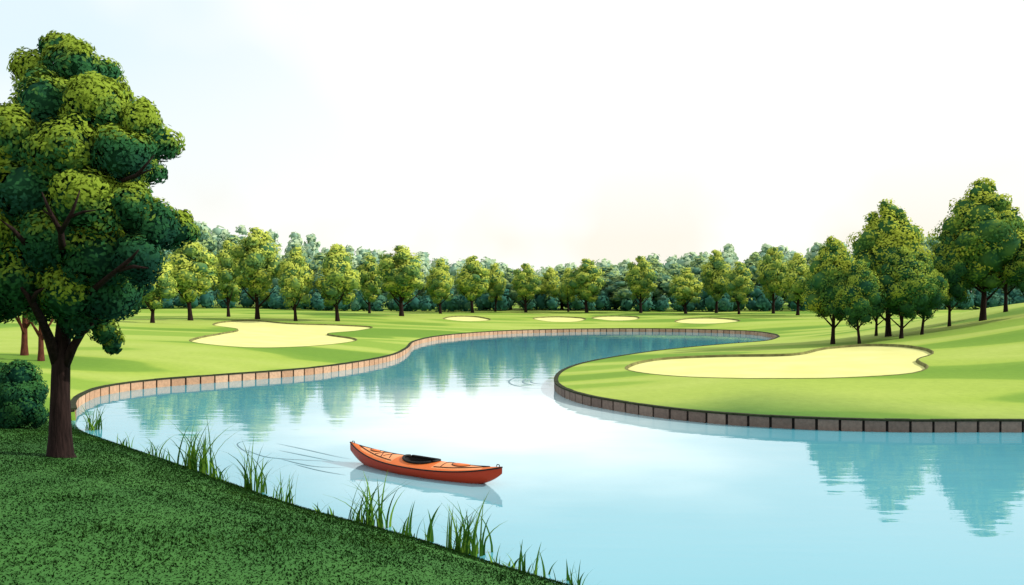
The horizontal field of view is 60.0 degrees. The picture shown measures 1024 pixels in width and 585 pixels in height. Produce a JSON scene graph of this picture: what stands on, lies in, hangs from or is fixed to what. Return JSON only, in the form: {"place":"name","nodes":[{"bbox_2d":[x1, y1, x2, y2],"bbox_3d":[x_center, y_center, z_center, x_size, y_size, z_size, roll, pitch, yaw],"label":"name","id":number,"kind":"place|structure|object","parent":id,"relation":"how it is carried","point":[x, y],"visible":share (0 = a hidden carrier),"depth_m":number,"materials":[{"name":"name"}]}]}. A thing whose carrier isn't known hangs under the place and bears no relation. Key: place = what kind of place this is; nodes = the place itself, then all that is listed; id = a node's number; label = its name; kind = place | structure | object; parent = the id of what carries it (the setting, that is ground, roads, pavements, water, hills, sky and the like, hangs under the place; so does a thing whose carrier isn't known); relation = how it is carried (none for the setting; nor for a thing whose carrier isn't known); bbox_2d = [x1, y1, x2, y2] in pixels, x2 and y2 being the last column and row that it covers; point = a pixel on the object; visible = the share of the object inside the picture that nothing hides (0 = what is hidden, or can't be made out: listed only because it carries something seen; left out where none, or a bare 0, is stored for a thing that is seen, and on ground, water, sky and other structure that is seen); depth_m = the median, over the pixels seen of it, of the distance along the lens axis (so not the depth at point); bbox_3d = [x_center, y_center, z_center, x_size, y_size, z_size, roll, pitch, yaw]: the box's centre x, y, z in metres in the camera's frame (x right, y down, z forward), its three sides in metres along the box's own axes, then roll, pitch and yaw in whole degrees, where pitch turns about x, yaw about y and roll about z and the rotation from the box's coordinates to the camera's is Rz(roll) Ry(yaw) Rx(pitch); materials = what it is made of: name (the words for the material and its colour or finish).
{"place":"outdoors","nodes":[
{"label":"outdoors","id":0,"kind":"place"},
{"bbox_2d":[0,297,1023,584],"bbox_3d":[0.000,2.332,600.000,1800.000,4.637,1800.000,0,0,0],"label":"ground","id":1,"kind":"structure","parent":0,"point":[974,363],"depth_m":36.28,"materials":[{"name":"green plant"}]},
{"bbox_2d":[15,310,30,355],"bbox_3d":[-25.663,-0.123,47.134,3.403,7.249,3.760,0,0,33],"label":"woodland tree","id":2,"kind":"object","parent":1,"relation":"on","point":[24,326],"depth_m":46.90,"materials":[{"name":"brown plant"}]},
{"bbox_2d":[0,359,49,428],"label":"rounded bush","id":3,"kind":"object","parent":1,"relation":"on","point":[23,393],"visible":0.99,"depth_m":24.92,"materials":[{"name":"green plant"}]},
{"bbox_2d":[22,307,53,360],"bbox_3d":[-23.933,0.215,45.186,2.896,6.835,3.200,0,0,-33],"label":"woodland tree","id":4,"kind":"object","parent":1,"relation":"on","point":[33,321],"visible":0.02,"depth_m":44.88,"materials":[{"name":"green plant"}]},
{"bbox_2d":[79,405,106,430],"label":"reed clump","id":5,"kind":"object","parent":1,"relation":"on","point":[98,423],"visible":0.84,"depth_m":29.01,"materials":[{"name":"green plant"}]},
{"bbox_2d":[0,30,200,457],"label":"broadleaf tree","id":6,"kind":"object","parent":1,"relation":"on","point":[91,228],"visible":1,"depth_m":17.93,"materials":[{"name":"green plant"}]},
{"bbox_2d":[117,435,133,446],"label":"reed clump","id":7,"kind":"object","parent":1,"relation":"on","point":[122,443],"visible":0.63,"depth_m":25.78,"materials":[{"name":"green plant"}]},
{"bbox_2d":[135,257,178,322],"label":"lakeside tree","id":8,"kind":"object","parent":1,"relation":"on","point":[164,286],"visible":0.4,"depth_m":83.50,"materials":[{"name":"green plant"}]},
{"bbox_2d":[143,434,175,460],"bbox_3d":[-9.367,4.145,23.538,1.040,0.599,1.309,0,0,42],"label":"reed clump","id":9,"kind":"object","parent":1,"relation":"on","point":[156,452],"visible":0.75,"depth_m":23.53,"materials":[{"name":"green plant"}]},
{"bbox_2d":[157,250,173,307],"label":"woodland tree","id":10,"kind":"object","parent":1,"relation":"on","point":[165,256],"visible":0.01,"depth_m":139.83,"materials":[{"name":"teal plant"}]},
{"bbox_2d":[166,239,217,320],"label":"lakeside tree","id":11,"kind":"object","parent":1,"relation":"on","point":[193,270],"visible":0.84,"depth_m":90.85,"materials":[{"name":"green plant"}]},
{"bbox_2d":[156,416,237,474],"bbox_3d":[-7.926,3.744,21.852,2.504,1.472,1.811,0,0,-22],"label":"reed clump","id":12,"kind":"object","parent":1,"relation":"on","point":[189,463],"visible":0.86,"depth_m":21.70,"materials":[{"name":"green plant"}]},
{"bbox_2d":[195,229,217,306],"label":"woodland tree","id":13,"kind":"object","parent":1,"relation":"on","point":[207,242],"visible":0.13,"depth_m":144.67,"materials":[{"name":"teal plant"}]},
{"bbox_2d":[193,460,232,481],"bbox_3d":[-6.909,4.118,20.632,1.183,0.665,0.672,0,0,40],"label":"reed clump","id":14,"kind":"object","parent":1,"relation":"on","point":[214,475],"visible":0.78,"depth_m":20.52,"materials":[{"name":"green plant"}]},
{"bbox_2d":[212,240,241,316],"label":"lakeside tree","id":15,"kind":"object","parent":1,"relation":"on","point":[226,285],"visible":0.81,"depth_m":103.07,"materials":[{"name":"green plant"}]},
{"bbox_2d":[211,234,246,293],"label":"woodland tree","id":16,"kind":"object","parent":1,"relation":"on","point":[233,238],"visible":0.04,"depth_m":143.36,"materials":[{"name":"teal plant"}]},
{"bbox_2d":[228,227,281,318],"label":"lakeside tree","id":17,"kind":"object","parent":1,"relation":"on","point":[257,262],"visible":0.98,"depth_m":97.00,"materials":[{"name":"green plant"}]},
{"bbox_2d":[228,438,283,493],"bbox_3d":[-5.756,3.869,19.630,1.545,1.332,1.753,0,0,0],"label":"reed clump","id":18,"kind":"object","parent":1,"relation":"on","point":[261,486],"visible":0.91,"depth_m":19.80,"materials":[{"name":"green plant"}]},
{"bbox_2d":[271,250,283,287],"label":"woodland tree","id":19,"kind":"object","parent":1,"relation":"on","point":[275,281],"visible":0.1,"depth_m":137.71,"materials":[{"name":"teal plant"}]},
{"bbox_2d":[189,320,372,347],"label":"sand bunker","id":20,"kind":"object","parent":1,"relation":"on","point":[259,334],"visible":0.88,"depth_m":76.93},
{"bbox_2d":[268,474,297,502],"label":"reed clump","id":21,"kind":"object","parent":1,"relation":"on","point":[289,495],"visible":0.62,"depth_m":18.92,"materials":[{"name":"green plant"}]},
{"bbox_2d":[0,418,569,584],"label":"lawn grass","id":22,"kind":"structure","parent":1,"relation":"on","point":[171,464],"depth_m":13.43,"materials":[{"name":"green plant"}]},
{"bbox_2d":[277,247,314,320],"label":"lakeside tree","id":23,"kind":"object","parent":1,"relation":"on","point":[296,280],"visible":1,"depth_m":95.34,"materials":[{"name":"green plant"}]},
{"bbox_2d":[281,243,315,271],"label":"woodland tree","id":24,"kind":"object","parent":1,"relation":"on","point":[308,260],"visible":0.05,"depth_m":143.54,"materials":[{"name":"teal plant"}]},
{"bbox_2d":[307,252,325,300],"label":"woodland tree","id":25,"kind":"object","parent":1,"relation":"on","point":[314,265],"visible":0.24,"depth_m":137.55,"materials":[{"name":"teal plant"}]},
{"bbox_2d":[313,501,333,514],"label":"reed clump","id":26,"kind":"object","parent":1,"relation":"on","point":[317,509],"visible":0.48,"depth_m":17.70,"materials":[{"name":"green plant"}]},
{"bbox_2d":[315,243,361,320],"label":"lakeside tree","id":27,"kind":"object","parent":1,"relation":"on","point":[340,276],"visible":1,"depth_m":96.84,"materials":[{"name":"green plant"}]},
{"bbox_2d":[353,252,380,298],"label":"woodland tree","id":28,"kind":"object","parent":1,"relation":"on","point":[361,261],"visible":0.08,"depth_m":143.21,"materials":[{"name":"teal plant"}]},
{"bbox_2d":[323,471,410,527],"bbox_3d":[-2.681,4.011,16.956,1.145,1.073,1.529,0,0,42],"label":"reed clump","id":29,"kind":"object","parent":1,"relation":"on","point":[370,520],"visible":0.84,"depth_m":16.91,"materials":[{"name":"green plant"}]},
{"bbox_2d":[356,255,382,312],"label":"lakeside tree","id":30,"kind":"object","parent":1,"relation":"on","point":[370,285],"visible":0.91,"depth_m":117.15,"materials":[{"name":"green plant"}]},
{"bbox_2d":[379,276,388,296],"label":"woodland tree","id":31,"kind":"object","parent":1,"relation":"on","point":[384,293],"visible":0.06,"depth_m":142.46,"materials":[{"name":"teal plant"}]},
{"bbox_2d":[376,245,424,315],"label":"lakeside tree","id":32,"kind":"object","parent":1,"relation":"on","point":[399,271],"visible":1,"depth_m":110.59,"materials":[{"name":"green plant"}]},
{"bbox_2d":[392,502,439,541],"bbox_3d":[-1.700,4.168,16.073,0.913,0.690,1.091,0,0,-38],"label":"reed clump","id":33,"kind":"object","parent":1,"relation":"on","point":[429,536],"visible":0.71,"depth_m":16.05,"materials":[{"name":"green plant"}]},
{"bbox_2d":[415,269,426,297],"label":"woodland tree","id":34,"kind":"object","parent":1,"relation":"on","point":[424,279],"visible":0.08,"depth_m":144.64,"materials":[{"name":"teal plant"}]},
{"bbox_2d":[71,328,779,417],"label":"retaining wall","id":35,"kind":"structure","parent":1,"relation":"on","point":[79,399],"depth_m":48.55,"materials":[{"name":"beige stone"}]},
{"bbox_2d":[423,258,454,313],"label":"lakeside tree","id":36,"kind":"object","parent":1,"relation":"on","point":[439,283],"visible":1,"depth_m":121.12,"materials":[{"name":"green plant"}]},
{"bbox_2d":[450,281,473,305],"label":"woodland tree","id":37,"kind":"object","parent":1,"relation":"on","point":[455,289],"visible":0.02,"depth_m":137.18,"materials":[{"name":"teal plant"}]},
{"bbox_2d":[427,494,500,556],"bbox_3d":[-0.766,4.036,15.219,1.192,1.061,1.296,0,0,10],"label":"reed clump","id":38,"kind":"object","parent":1,"relation":"on","point":[467,539],"visible":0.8,"depth_m":15.11,"materials":[{"name":"green plant"}]},
{"bbox_2d":[443,316,490,320],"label":"sand bunker","id":39,"kind":"object","parent":1,"relation":"on","point":[466,318],"visible":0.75,"depth_m":114.24},
{"bbox_2d":[452,255,489,312],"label":"lakeside tree","id":40,"kind":"object","parent":1,"relation":"on","point":[472,282],"visible":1,"depth_m":124.94,"materials":[{"name":"green plant"}]},
{"bbox_2d":[485,263,506,311],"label":"lakeside tree","id":41,"kind":"object","parent":1,"relation":"on","point":[496,290],"visible":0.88,"depth_m":129.42,"materials":[{"name":"green plant"}]},
{"bbox_2d":[487,546,518,567],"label":"reed clump","id":42,"kind":"object","parent":1,"relation":"on","point":[512,566],"visible":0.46,"depth_m":14.47,"materials":[{"name":"green plant"}]},
{"bbox_2d":[502,268,517,309],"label":"woodland tree","id":43,"kind":"object","parent":1,"relation":"on","point":[509,277],"visible":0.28,"depth_m":134.29,"materials":[{"name":"teal plant"}]},
{"bbox_2d":[510,263,540,311],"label":"lakeside tree","id":44,"kind":"object","parent":1,"relation":"on","point":[525,280],"visible":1,"depth_m":127.08,"materials":[{"name":"green plant"}]},
{"bbox_2d":[496,540,555,576],"bbox_3d":[0.211,4.275,14.213,0.849,0.598,0.656,0,0,26],"label":"reed clump","id":45,"kind":"object","parent":1,"relation":"on","point":[524,563],"visible":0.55,"depth_m":14.12,"materials":[{"name":"green plant"}]},
{"bbox_2d":[537,268,560,309],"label":"lakeside tree","id":46,"kind":"object","parent":1,"relation":"on","point":[549,285],"visible":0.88,"depth_m":133.19,"materials":[{"name":"green plant"}]},
{"bbox_2d":[533,316,585,321],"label":"sand bunker","id":47,"kind":"object","parent":1,"relation":"on","point":[560,319],"visible":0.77,"depth_m":117.15},
{"bbox_2d":[556,268,564,309],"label":"woodland tree","id":48,"kind":"object","parent":1,"relation":"on","point":[560,272],"visible":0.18,"depth_m":135.73,"materials":[{"name":"teal plant"}]},
{"bbox_2d":[557,267,575,311],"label":"lakeside tree","id":49,"kind":"object","parent":1,"relation":"on","point":[565,291],"visible":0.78,"depth_m":129.33,"materials":[{"name":"green plant"}]},
{"bbox_2d":[551,560,597,584],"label":"reed clump","id":50,"kind":"object","parent":1,"relation":"on","point":[571,580],"visible":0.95,"depth_m":13.66,"materials":[{"name":"green plant"}]},
{"bbox_2d":[134,285,1023,311],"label":"undergrowth","id":51,"kind":"object","parent":1,"relation":"on","point":[460,303],"visible":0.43,"depth_m":133.13,"materials":[{"name":"green plant"}]},
{"bbox_2d":[566,258,608,312],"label":"lakeside tree","id":52,"kind":"object","parent":1,"relation":"on","point":[587,283],"visible":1,"depth_m":126.87,"materials":[{"name":"green plant"}]},
{"bbox_2d":[168,221,1021,305],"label":"distant wood","id":53,"kind":"object","parent":1,"relation":"on","point":[312,246],"visible":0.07,"depth_m":165.77,"materials":[{"name":"green plant"}]},
{"bbox_2d":[599,265,619,294],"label":"woodland tree","id":54,"kind":"object","parent":1,"relation":"on","point":[609,274],"visible":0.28,"depth_m":139.29,"materials":[{"name":"teal plant"}]},
{"bbox_2d":[592,315,639,320],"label":"sand bunker","id":55,"kind":"object","parent":1,"relation":"on","point":[617,318],"visible":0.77,"depth_m":118.36},
{"bbox_2d":[600,271,634,304],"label":"woodland tree","id":56,"kind":"object","parent":1,"relation":"on","point":[619,289],"visible":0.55,"depth_m":135.31,"materials":[{"name":"teal plant"}]},
{"bbox_2d":[624,256,656,312],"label":"lakeside tree","id":57,"kind":"object","parent":1,"relation":"on","point":[640,276],"visible":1,"depth_m":127.02,"materials":[{"name":"green plant"}]},
{"bbox_2d":[648,258,673,310],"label":"woodland tree","id":58,"kind":"object","parent":1,"relation":"on","point":[663,280],"visible":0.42,"depth_m":137.52,"materials":[{"name":"teal plant"}]},
{"bbox_2d":[665,263,694,309],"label":"woodland tree","id":59,"kind":"object","parent":1,"relation":"on","point":[675,269],"visible":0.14,"depth_m":141.48,"materials":[{"name":"teal plant"}]},
{"bbox_2d":[668,268,702,313],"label":"lakeside tree","id":60,"kind":"object","parent":1,"relation":"on","point":[685,288],"visible":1,"depth_m":123.14,"materials":[{"name":"green plant"}]},
{"bbox_2d":[687,256,705,289],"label":"woodland tree","id":61,"kind":"object","parent":1,"relation":"on","point":[697,263],"visible":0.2,"depth_m":143.73,"materials":[{"name":"teal plant"}]},
{"bbox_2d":[675,317,740,323],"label":"sand bunker","id":62,"kind":"object","parent":1,"relation":"on","point":[706,320],"visible":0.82,"depth_m":110.35},
{"bbox_2d":[700,249,730,312],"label":"lakeside tree","id":63,"kind":"object","parent":1,"relation":"on","point":[714,275],"visible":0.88,"depth_m":125.13,"materials":[{"name":"green plant"}]},
{"bbox_2d":[725,261,755,313],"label":"lakeside tree","id":64,"kind":"object","parent":1,"relation":"on","point":[740,286],"visible":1,"depth_m":119.20,"materials":[{"name":"green plant"}]},
{"bbox_2d":[742,252,763,299],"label":"woodland tree","id":65,"kind":"object","parent":1,"relation":"on","point":[751,262],"visible":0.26,"depth_m":136.20,"materials":[{"name":"teal plant"}]},
{"bbox_2d":[756,246,787,313],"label":"lakeside tree","id":66,"kind":"object","parent":1,"relation":"on","point":[772,271],"visible":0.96,"depth_m":121.17,"materials":[{"name":"green plant"}]},
{"bbox_2d":[625,344,933,378],"bbox_3d":[14.225,3.537,46.074,16.824,1.153,18.359,0,0,0],"label":"sand bunker","id":67,"kind":"object","parent":1,"relation":"on","point":[857,360],"visible":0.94,"depth_m":45.63},
{"bbox_2d":[774,251,788,297],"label":"woodland tree","id":68,"kind":"object","parent":1,"relation":"on","point":[784,260],"visible":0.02,"depth_m":143.48,"materials":[{"name":"teal plant"}]},
{"bbox_2d":[779,258,792,299],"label":"woodland tree","id":69,"kind":"object","parent":1,"relation":"on","point":[789,259],"visible":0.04,"depth_m":144.17,"materials":[{"name":"teal plant"}]},
{"bbox_2d":[554,337,1023,432],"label":"retaining wall","id":70,"kind":"structure","parent":1,"relation":"on","point":[850,424],"depth_m":29.30,"materials":[{"name":"brown stone"}]},
{"bbox_2d":[779,252,809,314],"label":"lakeside tree","id":71,"kind":"object","parent":1,"relation":"on","point":[794,283],"visible":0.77,"depth_m":114.97,"materials":[{"name":"green plant"}]},
{"bbox_2d":[804,256,820,316],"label":"lakeside tree","id":72,"kind":"object","parent":1,"relation":"on","point":[807,271],"visible":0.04,"depth_m":111.78,"materials":[{"name":"green plant"}]},
{"bbox_2d":[800,235,855,343],"bbox_3d":[20.975,-0.096,57.976,4.126,7.308,3.795,0,0,9],"label":"hillside tree","id":73,"kind":"object","parent":1,"relation":"on","point":[829,268],"visible":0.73,"depth_m":57.27,"materials":[{"name":"green plant"}]},
{"bbox_2d":[832,259,888,343],"bbox_3d":[21.857,0.610,56.033,3.451,5.524,3.062,0,0,-28],"label":"hillside tree","id":74,"kind":"object","parent":1,"relation":"on","point":[860,299],"visible":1,"depth_m":55.31,"materials":[{"name":"green plant"}]},
{"bbox_2d":[871,308,885,335],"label":"hillside tree","id":75,"kind":"object","parent":1,"relation":"on","point":[876,325],"visible":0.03,"depth_m":63.91,"materials":[{"name":"green plant"}]},
{"bbox_2d":[843,198,936,336],"bbox_3d":[26.038,-1.629,61.013,5.717,9.793,5.790,0,0,-19],"label":"hillside tree","id":76,"kind":"object","parent":1,"relation":"on","point":[884,234],"visible":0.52,"depth_m":59.96,"materials":[{"name":"green plant"}]},
{"bbox_2d":[874,246,940,338],"bbox_3d":[25.050,0.063,57.094,4.056,6.081,4.274,0,0,-11],"label":"hillside tree","id":77,"kind":"object","parent":1,"relation":"on","point":[904,279],"visible":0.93,"depth_m":55.99,"materials":[{"name":"green plant"}]},
{"bbox_2d":[919,233,927,250],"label":"woodland tree","id":78,"kind":"object","parent":1,"relation":"on","point":[923,243],"visible":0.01,"depth_m":144.46,"materials":[{"name":"teal plant"}]},
{"bbox_2d":[913,252,949,334],"bbox_3d":[26.864,0.132,57.932,3.470,5.523,3.078,0,0,1],"label":"hillside tree","id":79,"kind":"object","parent":1,"relation":"on","point":[935,302],"visible":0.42,"depth_m":57.28,"materials":[{"name":"green plant"}]},
{"bbox_2d":[923,238,939,308],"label":"woodland tree","id":80,"kind":"object","parent":1,"relation":"on","point":[930,249],"visible":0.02,"depth_m":138.19,"materials":[{"name":"teal plant"}]},
{"bbox_2d":[929,230,973,326],"bbox_3d":[30.410,-0.956,62.097,3.647,6.976,3.498,0,0,-43],"label":"hillside tree","id":81,"kind":"object","parent":1,"relation":"on","point":[952,272],"visible":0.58,"depth_m":61.14,"materials":[{"name":"green plant"}]},
{"bbox_2d":[927,177,1023,320],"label":"hillside tree","id":82,"kind":"object","parent":1,"relation":"on","point":[987,241],"visible":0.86,"depth_m":60.55,"materials":[{"name":"green plant"}]},
{"bbox_2d":[997,201,1022,311],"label":"hillside tree","id":83,"kind":"object","parent":1,"relation":"on","point":[1006,284],"visible":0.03,"depth_m":65.73,"materials":[{"name":"green plant"}]},
{"bbox_2d":[1003,283,1017,296],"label":"woodland tree","id":84,"kind":"object","parent":1,"relation":"on","point":[1010,287],"visible":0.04,"depth_m":141.61,"materials":[{"name":"teal plant"}]},
{"bbox_2d":[1002,231,1023,294],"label":"hillside tree","id":85,"kind":"object","parent":1,"relation":"on","point":[1014,274],"visible":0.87,"depth_m":59.59,"materials":[{"name":"green plant"}]},
{"bbox_2d":[0,0,1023,291],"label":"sky","id":86,"kind":"structure","parent":0,"point":[538,133],"materials":[{"name":"white"}]},
{"bbox_2d":[71,332,1023,584],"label":"water","id":87,"kind":"structure","parent":0,"point":[610,497],"depth_m":22.42,"materials":[{"name":"blue liquid"}]},
{"bbox_2d":[350,441,502,483],"bbox_3d":[-2.270,4.280,22.100,5.136,0.679,1.082,0,0,37],"label":"kayak","id":88,"kind":"object","parent":87,"relation":"on","point":[419,466],"visible":0.97,"depth_m":21.59,"materials":[{"name":"orange plastic"}]}
]}

